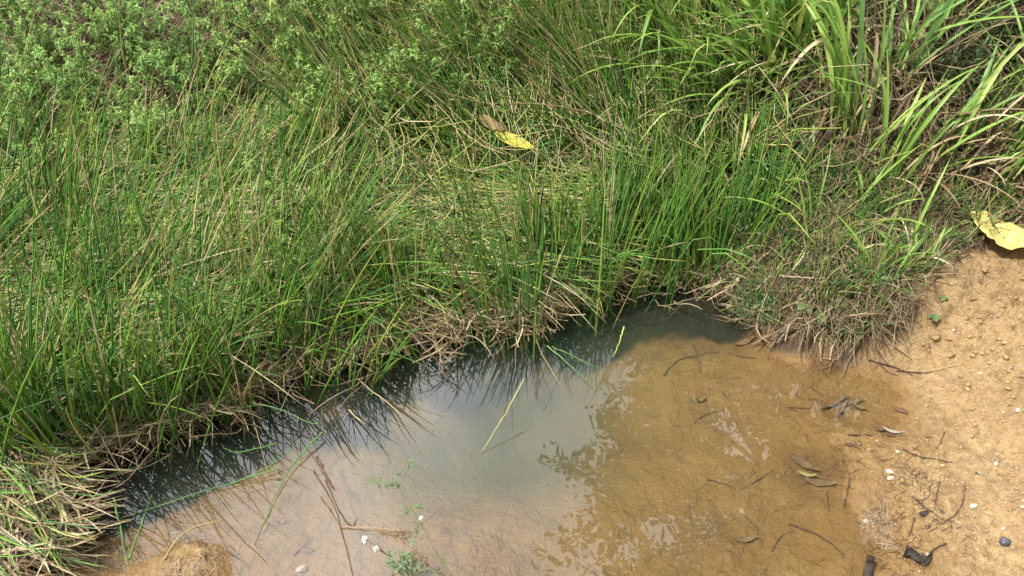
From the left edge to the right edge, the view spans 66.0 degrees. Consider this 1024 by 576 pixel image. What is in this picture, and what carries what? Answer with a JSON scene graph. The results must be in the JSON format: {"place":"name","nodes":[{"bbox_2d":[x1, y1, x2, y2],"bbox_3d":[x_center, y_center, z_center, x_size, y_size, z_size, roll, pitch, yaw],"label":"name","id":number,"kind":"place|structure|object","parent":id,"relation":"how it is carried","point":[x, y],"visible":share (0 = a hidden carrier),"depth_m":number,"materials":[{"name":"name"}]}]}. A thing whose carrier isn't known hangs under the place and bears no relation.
{"place":"outdoors","nodes":[
{"label":"outdoors","id":0,"kind":"place"},
{"bbox_2d":[0,0,1023,575],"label":"ground","id":1,"kind":"structure","parent":0,"point":[550,450],"depth_m":1.93,"materials":[{"name":"beige soil"}]},
{"bbox_2d":[0,0,30,49],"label":"feathery weed","id":2,"kind":"object","parent":1,"relation":"on","point":[15,8],"visible":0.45,"depth_m":2.68,"materials":[{"name":"green plant"}]},
{"bbox_2d":[0,18,45,110],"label":"feathery weed","id":3,"kind":"object","parent":1,"relation":"on","point":[4,56],"visible":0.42,"depth_m":2.54,"materials":[{"name":"green plant"}]},
{"bbox_2d":[0,84,55,172],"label":"feathery weed","id":4,"kind":"object","parent":1,"relation":"on","point":[15,130],"visible":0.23,"depth_m":2.43,"materials":[{"name":"green plant"}]},
{"bbox_2d":[0,31,104,144],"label":"feathery weed","id":5,"kind":"object","parent":1,"relation":"on","point":[23,93],"visible":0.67,"depth_m":2.43,"materials":[{"name":"green plant"}]},
{"bbox_2d":[0,0,116,100],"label":"feathery weed","id":6,"kind":"object","parent":1,"relation":"on","point":[43,42],"visible":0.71,"depth_m":2.60,"materials":[{"name":"green plant"}]},
{"bbox_2d":[12,99,116,174],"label":"feathery weed","id":7,"kind":"object","parent":1,"relation":"on","point":[63,146],"visible":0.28,"depth_m":2.44,"materials":[{"name":"green plant"}]},
{"bbox_2d":[41,0,101,40],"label":"feathery weed","id":8,"kind":"object","parent":1,"relation":"on","point":[86,2],"visible":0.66,"depth_m":2.74,"materials":[{"name":"green plant"}]},
{"bbox_2d":[0,242,143,508],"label":"rush clump","id":9,"kind":"object","parent":1,"relation":"on","point":[3,447],"visible":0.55,"depth_m":1.63,"materials":[{"name":"plant"}]},
{"bbox_2d":[0,230,161,524],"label":"rush clump","id":10,"kind":"object","parent":1,"relation":"on","point":[5,366],"visible":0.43,"depth_m":1.70,"materials":[{"name":"plant"}]},
{"bbox_2d":[0,225,165,468],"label":"rush clump","id":11,"kind":"object","parent":1,"relation":"on","point":[65,420],"visible":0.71,"depth_m":1.77,"materials":[{"name":"plant"}]},
{"bbox_2d":[13,21,156,122],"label":"feathery weed","id":12,"kind":"object","parent":1,"relation":"on","point":[95,83],"visible":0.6,"depth_m":2.53,"materials":[{"name":"green plant"}]},
{"bbox_2d":[0,268,199,489],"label":"rush clump","id":13,"kind":"object","parent":1,"relation":"on","point":[41,426],"visible":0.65,"depth_m":1.72,"materials":[{"name":"plant"}]},
{"bbox_2d":[63,0,182,82],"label":"feathery weed","id":14,"kind":"object","parent":1,"relation":"on","point":[114,20],"visible":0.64,"depth_m":2.63,"materials":[{"name":"green plant"}]},
{"bbox_2d":[85,75,198,157],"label":"feathery weed","id":15,"kind":"object","parent":1,"relation":"on","point":[134,133],"visible":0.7,"depth_m":2.42,"materials":[{"name":"green plant"}]},
{"bbox_2d":[65,268,235,483],"bbox_3d":[-0.815,0.235,1.793,0.383,0.496,0.420,-15,42,-17],"label":"rush clump","id":16,"kind":"object","parent":1,"relation":"on","point":[138,392],"visible":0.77,"depth_m":1.80,"materials":[{"name":"plant"}]},
{"bbox_2d":[39,303,261,483],"bbox_3d":[-0.826,0.215,1.840,0.402,0.448,0.249,-15,42,-17],"label":"rush clump","id":17,"kind":"object","parent":1,"relation":"on","point":[148,375],"visible":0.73,"depth_m":1.84,"materials":[{"name":"plant"}]},
{"bbox_2d":[92,0,231,106],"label":"feathery weed","id":18,"kind":"object","parent":1,"relation":"on","point":[160,59],"visible":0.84,"depth_m":2.56,"materials":[{"name":"green plant"}]},
{"bbox_2d":[126,217,219,262],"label":"feathery weed","id":19,"kind":"object","parent":1,"relation":"on","point":[188,242],"visible":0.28,"depth_m":2.17,"materials":[{"name":"green plant"}]},
{"bbox_2d":[51,204,301,448],"bbox_3d":[-0.720,0.141,1.850,0.534,0.567,0.362,17,43,19],"label":"rush clump","id":20,"kind":"object","parent":1,"relation":"on","point":[204,387],"visible":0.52,"depth_m":1.88,"materials":[{"name":"plant"}]},
{"bbox_2d":[156,0,217,32],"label":"feathery weed","id":21,"kind":"object","parent":1,"relation":"on","point":[201,2],"visible":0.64,"depth_m":2.73,"materials":[{"name":"green plant"}]},
{"bbox_2d":[0,0,382,208],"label":"weed patch","id":22,"kind":"object","parent":1,"relation":"on","point":[106,57],"visible":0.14,"depth_m":2.71,"materials":[{"name":"plant"}]},
{"bbox_2d":[127,256,289,471],"bbox_3d":[-0.717,0.162,1.884,0.334,0.491,0.492,0,40,0],"label":"rush clump","id":23,"kind":"object","parent":1,"relation":"on","point":[220,360],"visible":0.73,"depth_m":1.91,"materials":[{"name":"plant"}]},
{"bbox_2d":[163,34,263,125],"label":"feathery weed","id":24,"kind":"object","parent":1,"relation":"on","point":[230,77],"visible":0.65,"depth_m":2.56,"materials":[{"name":"green plant"}]},
{"bbox_2d":[159,0,301,77],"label":"feathery weed","id":25,"kind":"object","parent":1,"relation":"on","point":[233,18],"visible":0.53,"depth_m":2.63,"materials":[{"name":"green plant"}]},
{"bbox_2d":[224,0,305,62],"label":"feathery weed","id":26,"kind":"object","parent":1,"relation":"on","point":[252,14],"visible":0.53,"depth_m":2.59,"materials":[{"name":"green plant"}]},
{"bbox_2d":[240,181,293,262],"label":"feathery weed","id":27,"kind":"object","parent":1,"relation":"on","point":[275,221],"visible":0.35,"depth_m":2.19,"materials":[{"name":"green plant"}]},
{"bbox_2d":[232,125,303,191],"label":"feathery weed","id":28,"kind":"object","parent":1,"relation":"on","point":[254,162],"visible":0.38,"depth_m":2.33,"materials":[{"name":"green plant"}]},
{"bbox_2d":[226,0,327,100],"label":"feathery weed","id":29,"kind":"object","parent":1,"relation":"on","point":[287,37],"visible":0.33,"depth_m":2.52,"materials":[{"name":"green plant"}]},
{"bbox_2d":[254,99,314,152],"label":"feathery weed","id":30,"kind":"object","parent":1,"relation":"on","point":[275,120],"visible":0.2,"depth_m":2.47,"materials":[{"name":"green plant"}]},
{"bbox_2d":[217,37,354,134],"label":"feathery weed","id":31,"kind":"object","parent":1,"relation":"on","point":[297,63],"visible":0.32,"depth_m":2.36,"materials":[{"name":"green plant"}]},
{"bbox_2d":[183,235,395,429],"bbox_3d":[-0.526,0.119,1.951,0.464,0.473,0.479,0,40,0],"label":"rush clump","id":32,"kind":"object","parent":1,"relation":"on","point":[305,381],"visible":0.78,"depth_m":2.00,"materials":[{"name":"plant"}]},
{"bbox_2d":[236,220,379,391],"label":"rush clump","id":33,"kind":"object","parent":1,"relation":"on","point":[292,321],"visible":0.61,"depth_m":2.02,"materials":[{"name":"plant"}]},
{"bbox_2d":[299,45,391,140],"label":"feathery weed","id":34,"kind":"object","parent":1,"relation":"on","point":[303,101],"visible":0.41,"depth_m":2.39,"materials":[{"name":"green plant"}]},
{"bbox_2d":[300,0,391,64],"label":"feathery weed","id":35,"kind":"object","parent":1,"relation":"on","point":[340,12],"visible":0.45,"depth_m":2.51,"materials":[{"name":"green plant"}]},
{"bbox_2d":[260,143,445,380],"bbox_3d":[-0.372,-0.051,2.092,0.427,0.550,0.459,11,41,13],"label":"rush clump","id":36,"kind":"object","parent":1,"relation":"on","point":[400,315],"visible":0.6,"depth_m":2.09,"materials":[{"name":"plant"}]},
{"bbox_2d":[309,288,434,416],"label":"rush clump","id":37,"kind":"object","parent":1,"relation":"on","point":[378,367],"visible":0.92,"depth_m":2.04,"materials":[{"name":"plant"}]},
{"bbox_2d":[235,509,511,575],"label":"shallows debris","id":38,"kind":"object","parent":1,"relation":"on","point":[398,553],"visible":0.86,"depth_m":1.68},
{"bbox_2d":[349,21,440,142],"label":"feathery weed","id":39,"kind":"object","parent":1,"relation":"on","point":[391,100],"visible":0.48,"depth_m":2.40,"materials":[{"name":"green plant"}]},
{"bbox_2d":[0,207,798,575],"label":"dry straw","id":40,"kind":"object","parent":1,"relation":"on","point":[36,559],"visible":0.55,"depth_m":1.89,"materials":[{"name":"plant"}]},
{"bbox_2d":[0,512,110,524],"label":"floating rush","id":41,"kind":"object","parent":40,"relation":"on","point":[10,516],"visible":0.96,"depth_m":1.59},
{"bbox_2d":[16,461,130,471],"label":"floating rush","id":42,"kind":"object","parent":40,"relation":"on","point":[61,465],"visible":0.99,"depth_m":1.71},
{"bbox_2d":[0,0,832,474],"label":"rush bed","id":43,"kind":"object","parent":1,"relation":"on","point":[92,214],"visible":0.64,"depth_m":2.27,"materials":[{"name":"plant"}]},
{"bbox_2d":[352,186,493,357],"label":"rush clump","id":44,"kind":"object","parent":1,"relation":"on","point":[431,248],"visible":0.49,"depth_m":2.14,"materials":[{"name":"plant"}]},
{"bbox_2d":[376,0,481,118],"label":"feathery weed","id":45,"kind":"object","parent":1,"relation":"on","point":[414,55],"visible":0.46,"depth_m":2.39,"materials":[{"name":"green plant"}]},
{"bbox_2d":[0,0,869,575],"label":"fallen rushes","id":46,"kind":"object","parent":1,"relation":"on","point":[562,170],"visible":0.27,"depth_m":2.30,"materials":[{"name":"plant"}]},
{"bbox_2d":[479,114,506,134],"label":"fallen leaf","id":47,"kind":"object","parent":46,"relation":"on","point":[487,118],"visible":0.74,"depth_m":2.39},
{"bbox_2d":[494,131,538,150],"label":"fallen leaf","id":48,"kind":"object","parent":46,"relation":"on","point":[514,141],"visible":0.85,"depth_m":2.35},
{"bbox_2d":[407,215,523,366],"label":"rush clump","id":49,"kind":"object","parent":1,"relation":"on","point":[453,291],"visible":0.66,"depth_m":2.14,"materials":[{"name":"plant"}]},
{"bbox_2d":[416,0,515,77],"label":"feathery weed","id":50,"kind":"object","parent":1,"relation":"on","point":[479,23],"visible":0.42,"depth_m":2.46,"materials":[{"name":"green plant"}]},
{"bbox_2d":[431,204,568,387],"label":"rush clump","id":51,"kind":"object","parent":1,"relation":"on","point":[520,304],"visible":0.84,"depth_m":2.13,"materials":[{"name":"plant"}]},
{"bbox_2d":[480,0,544,86],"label":"feathery weed","id":52,"kind":"object","parent":1,"relation":"on","point":[503,31],"visible":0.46,"depth_m":2.42,"materials":[{"name":"green plant"}]},
{"bbox_2d":[471,120,604,342],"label":"rush clump","id":53,"kind":"object","parent":1,"relation":"on","point":[552,241],"visible":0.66,"depth_m":2.17,"materials":[{"name":"plant"}]},
{"bbox_2d":[542,154,658,332],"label":"rush clump","id":54,"kind":"object","parent":1,"relation":"on","point":[594,292],"visible":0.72,"depth_m":2.22,"materials":[{"name":"plant"}]},
{"bbox_2d":[538,98,678,328],"bbox_3d":[0.290,-0.190,2.249,0.403,0.773,0.426,25,46,26],"label":"rush clump","id":55,"kind":"object","parent":1,"relation":"on","point":[617,220],"visible":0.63,"depth_m":2.21,"materials":[{"name":"plant"}]},
{"bbox_2d":[567,0,731,120],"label":"broad grass clump","id":56,"kind":"object","parent":1,"relation":"on","point":[651,10],"visible":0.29,"depth_m":2.32,"materials":[{"name":"plant"}]},
{"bbox_2d":[601,104,738,310],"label":"rush clump","id":57,"kind":"object","parent":1,"relation":"on","point":[685,225],"visible":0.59,"depth_m":2.24,"materials":[{"name":"plant"}]},
{"bbox_2d":[555,0,786,119],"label":"broad grass clump","id":58,"kind":"object","parent":1,"relation":"on","point":[694,3],"visible":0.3,"depth_m":2.34,"materials":[{"name":"plant"}]},
{"bbox_2d":[632,0,746,57],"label":"broad grass clump","id":59,"kind":"object","parent":1,"relation":"on","point":[725,1],"visible":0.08,"depth_m":2.40,"materials":[{"name":"plant"}]},
{"bbox_2d":[620,0,760,183],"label":"broad grass clump","id":60,"kind":"object","parent":1,"relation":"on","point":[697,55],"visible":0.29,"depth_m":2.29,"materials":[{"name":"plant"}]},
{"bbox_2d":[624,119,760,312],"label":"rush clump","id":61,"kind":"object","parent":1,"relation":"on","point":[659,230],"visible":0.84,"depth_m":2.23,"materials":[{"name":"plant"}]},
{"bbox_2d":[658,144,758,320],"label":"rush clump","id":62,"kind":"object","parent":1,"relation":"on","point":[707,243],"visible":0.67,"depth_m":2.25,"materials":[{"name":"plant"}]},
{"bbox_2d":[604,347,860,575],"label":"sunken debris","id":63,"kind":"object","parent":1,"relation":"on","point":[726,485],"visible":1,"depth_m":1.86,"materials":[{"name":"brown plant"}]},
{"bbox_2d":[697,248,779,338],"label":"floating rush","id":64,"kind":"object","parent":1,"relation":"on","point":[752,260],"visible":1,"depth_m":2.02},
{"bbox_2d":[733,536,759,542],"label":"fallen leaf","id":65,"kind":"object","parent":1,"relation":"on","point":[745,539],"visible":1,"depth_m":1.73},
{"bbox_2d":[625,0,877,162],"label":"broad grass clump","id":66,"kind":"object","parent":1,"relation":"on","point":[723,8],"visible":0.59,"depth_m":2.24,"materials":[{"name":"plant"}]},
{"bbox_2d":[678,98,833,287],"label":"rush clump","id":67,"kind":"object","parent":1,"relation":"on","point":[748,206],"visible":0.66,"depth_m":2.18,"materials":[{"name":"plant"}]},
{"bbox_2d":[699,0,840,135],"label":"broad grass clump","id":68,"kind":"object","parent":1,"relation":"on","point":[806,15],"visible":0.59,"depth_m":2.22,"materials":[{"name":"plant"}]},
{"bbox_2d":[718,86,839,269],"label":"rush clump","id":69,"kind":"object","parent":1,"relation":"on","point":[771,203],"visible":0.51,"depth_m":2.17,"materials":[{"name":"plant"}]},
{"bbox_2d":[722,154,835,237],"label":"broad grass clump","id":70,"kind":"object","parent":1,"relation":"on","point":[811,189],"visible":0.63,"depth_m":2.13,"materials":[{"name":"plant"}]},
{"bbox_2d":[739,146,851,279],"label":"broad grass clump","id":71,"kind":"object","parent":1,"relation":"on","point":[804,214],"visible":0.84,"depth_m":2.13,"materials":[{"name":"plant"}]},
{"bbox_2d":[795,299,815,312],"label":"seedling","id":72,"kind":"object","parent":1,"relation":"on","point":[807,307],"visible":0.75,"depth_m":2.10,"materials":[{"name":"green plant"}]},
{"bbox_2d":[789,452,823,474],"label":"fallen leaf","id":73,"kind":"object","parent":1,"relation":"on","point":[802,462],"visible":1,"depth_m":1.87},
{"bbox_2d":[702,0,919,96],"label":"broad grass clump","id":74,"kind":"object","parent":1,"relation":"on","point":[843,5],"visible":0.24,"depth_m":2.22,"materials":[{"name":"plant"}]},
{"bbox_2d":[604,0,1023,350],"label":"ground cover","id":75,"kind":"object","parent":1,"relation":"on","point":[991,41],"visible":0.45,"depth_m":2.22,"materials":[{"name":"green plant"}]},
{"bbox_2d":[804,477,841,485],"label":"fallen leaf","id":76,"kind":"object","parent":1,"relation":"on","point":[817,482],"visible":1,"depth_m":1.82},
{"bbox_2d":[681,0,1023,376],"bbox_3d":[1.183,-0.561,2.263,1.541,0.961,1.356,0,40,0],"label":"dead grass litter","id":77,"kind":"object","parent":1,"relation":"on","point":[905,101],"visible":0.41,"depth_m":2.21,"materials":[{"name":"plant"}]},
{"bbox_2d":[755,282,954,365],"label":"hanging dead grass","id":78,"kind":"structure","parent":1,"relation":"on","point":[847,311],"depth_m":2.05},
{"bbox_2d":[723,0,997,185],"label":"broad grass clump","id":79,"kind":"object","parent":1,"relation":"on","point":[842,55],"visible":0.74,"depth_m":2.13,"materials":[{"name":"plant"}]},
{"bbox_2d":[699,103,1023,334],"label":"fine grass","id":80,"kind":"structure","parent":1,"relation":"on","point":[853,257],"depth_m":2.16,"materials":[{"name":"plant"}]},
{"bbox_2d":[815,121,925,236],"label":"broad grass clump","id":81,"kind":"object","parent":1,"relation":"on","point":[879,177],"visible":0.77,"depth_m":2.14,"materials":[{"name":"plant"}]},
{"bbox_2d":[834,203,939,283],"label":"broad grass clump","id":82,"kind":"object","parent":1,"relation":"on","point":[857,240],"visible":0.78,"depth_m":2.08,"materials":[{"name":"plant"}]},
{"bbox_2d":[834,160,953,273],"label":"broad grass clump","id":83,"kind":"object","parent":1,"relation":"on","point":[922,216],"visible":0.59,"depth_m":2.11,"materials":[{"name":"plant"}]},
{"bbox_2d":[790,0,1023,124],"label":"broad grass clump","id":84,"kind":"object","parent":1,"relation":"on","point":[944,8],"visible":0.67,"depth_m":2.19,"materials":[{"name":"plant"}]},
{"bbox_2d":[902,542,946,565],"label":"crumpled leaf","id":85,"kind":"object","parent":1,"relation":"on","point":[914,554],"visible":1,"depth_m":1.64,"materials":[{"name":"grey plant"}]},
{"bbox_2d":[837,33,1018,206],"bbox_3d":[1.128,-0.453,2.160,0.516,0.401,0.500,16,42,18],"label":"broad grass clump","id":86,"kind":"object","parent":1,"relation":"on","point":[908,116],"visible":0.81,"depth_m":2.15,"materials":[{"name":"plant"}]},
{"bbox_2d":[871,0,997,63],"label":"broad grass clump","id":87,"kind":"object","parent":1,"relation":"on","point":[949,16],"visible":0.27,"depth_m":2.28,"materials":[{"name":"plant"}]},
{"bbox_2d":[854,242,1023,575],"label":"grit","id":88,"kind":"object","parent":1,"relation":"on","point":[977,549],"visible":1,"depth_m":1.80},
{"bbox_2d":[878,434,1023,572],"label":"crumbs","id":89,"kind":"object","parent":1,"relation":"on","point":[967,522],"visible":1,"depth_m":1.72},
{"bbox_2d":[907,266,1023,482],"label":"clods","id":90,"kind":"object","parent":1,"relation":"on","point":[967,385],"visible":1,"depth_m":1.99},
{"bbox_2d":[909,266,1023,556],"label":"sand scraps","id":91,"kind":"object","parent":1,"relation":"on","point":[985,425],"visible":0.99,"depth_m":1.82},
{"bbox_2d":[917,32,1023,187],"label":"broad grass clump","id":92,"kind":"object","parent":1,"relation":"on","point":[973,104],"visible":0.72,"depth_m":2.19,"materials":[{"name":"plant"}]},
{"bbox_2d":[957,0,1023,137],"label":"broad grass clump","id":93,"kind":"object","parent":1,"relation":"on","point":[1017,55],"visible":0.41,"depth_m":2.22,"materials":[{"name":"plant"}]},
{"bbox_2d":[964,2,1023,77],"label":"broad grass clump","id":94,"kind":"object","parent":1,"relation":"on","point":[1001,35],"visible":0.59,"depth_m":2.23,"materials":[{"name":"plant"}]},
{"bbox_2d":[968,65,1023,194],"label":"broad grass clump","id":95,"kind":"object","parent":1,"relation":"on","point":[1019,135],"visible":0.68,"depth_m":2.21,"materials":[{"name":"plant"}]},
{"bbox_2d":[970,211,1023,249],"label":"fallen leaf","id":96,"kind":"object","parent":1,"relation":"on","point":[1013,237],"visible":0.94,"depth_m":2.19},
{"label":"water","id":97,"kind":"structure","parent":0,"visible":0},
{"bbox_2d":[113,497,129,570],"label":"floating rush","id":98,"kind":"object","parent":97,"relation":"on","point":[120,529],"visible":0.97,"depth_m":1.70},
{"bbox_2d":[160,530,222,575],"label":"mound rootlets","id":99,"kind":"object","parent":97,"relation":"on","point":[179,565],"visible":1,"depth_m":1.62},
{"bbox_2d":[122,467,279,517],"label":"floating rush","id":100,"kind":"object","parent":97,"relation":"on","point":[213,487],"visible":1,"depth_m":1.78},
{"bbox_2d":[216,404,321,423],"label":"floating rush","id":101,"kind":"object","parent":97,"relation":"on","point":[276,408],"visible":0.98,"depth_m":1.91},
{"bbox_2d":[254,432,322,543],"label":"floating rush","id":102,"kind":"object","parent":97,"relation":"on","point":[310,443],"visible":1,"depth_m":1.80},
{"bbox_2d":[315,456,334,489],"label":"twig","id":103,"kind":"object","parent":97,"relation":"on","point":[320,464],"visible":1,"depth_m":1.82,"materials":[{"name":"brown plant"}]},
{"bbox_2d":[313,470,353,575],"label":"twig","id":104,"kind":"object","parent":97,"relation":"on","point":[315,473],"visible":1,"depth_m":1.71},
{"bbox_2d":[350,426,467,575],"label":"flowering weed","id":105,"kind":"object","parent":97,"relation":"on","point":[409,509],"visible":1,"depth_m":1.65,"materials":[{"name":"green plant"}]},
{"bbox_2d":[384,546,438,575],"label":"leafy weed","id":106,"kind":"object","parent":97,"relation":"on","point":[404,562],"visible":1,"depth_m":1.60,"materials":[{"name":"green plant"}]},
{"bbox_2d":[223,340,835,572],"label":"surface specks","id":107,"kind":"object","parent":97,"relation":"on","point":[549,470],"visible":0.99,"depth_m":1.81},
{"bbox_2d":[862,555,874,575],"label":"charred stick","id":108,"kind":"object","parent":97,"relation":"on","point":[868,567],"visible":1,"depth_m":1.62,"materials":[{"name":"grey wood"}]},
{"bbox_2d":[853,493,898,550],"bbox_3d":[0.795,0.508,1.724,0.092,0.022,0.147,12,41,14],"label":"washed up debris","id":109,"kind":"object","parent":97,"relation":"on","point":[870,523],"visible":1,"depth_m":1.71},
{"bbox_2d":[805,434,988,575],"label":"plant debris","id":110,"kind":"object","parent":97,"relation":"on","point":[919,473],"visible":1,"depth_m":1.73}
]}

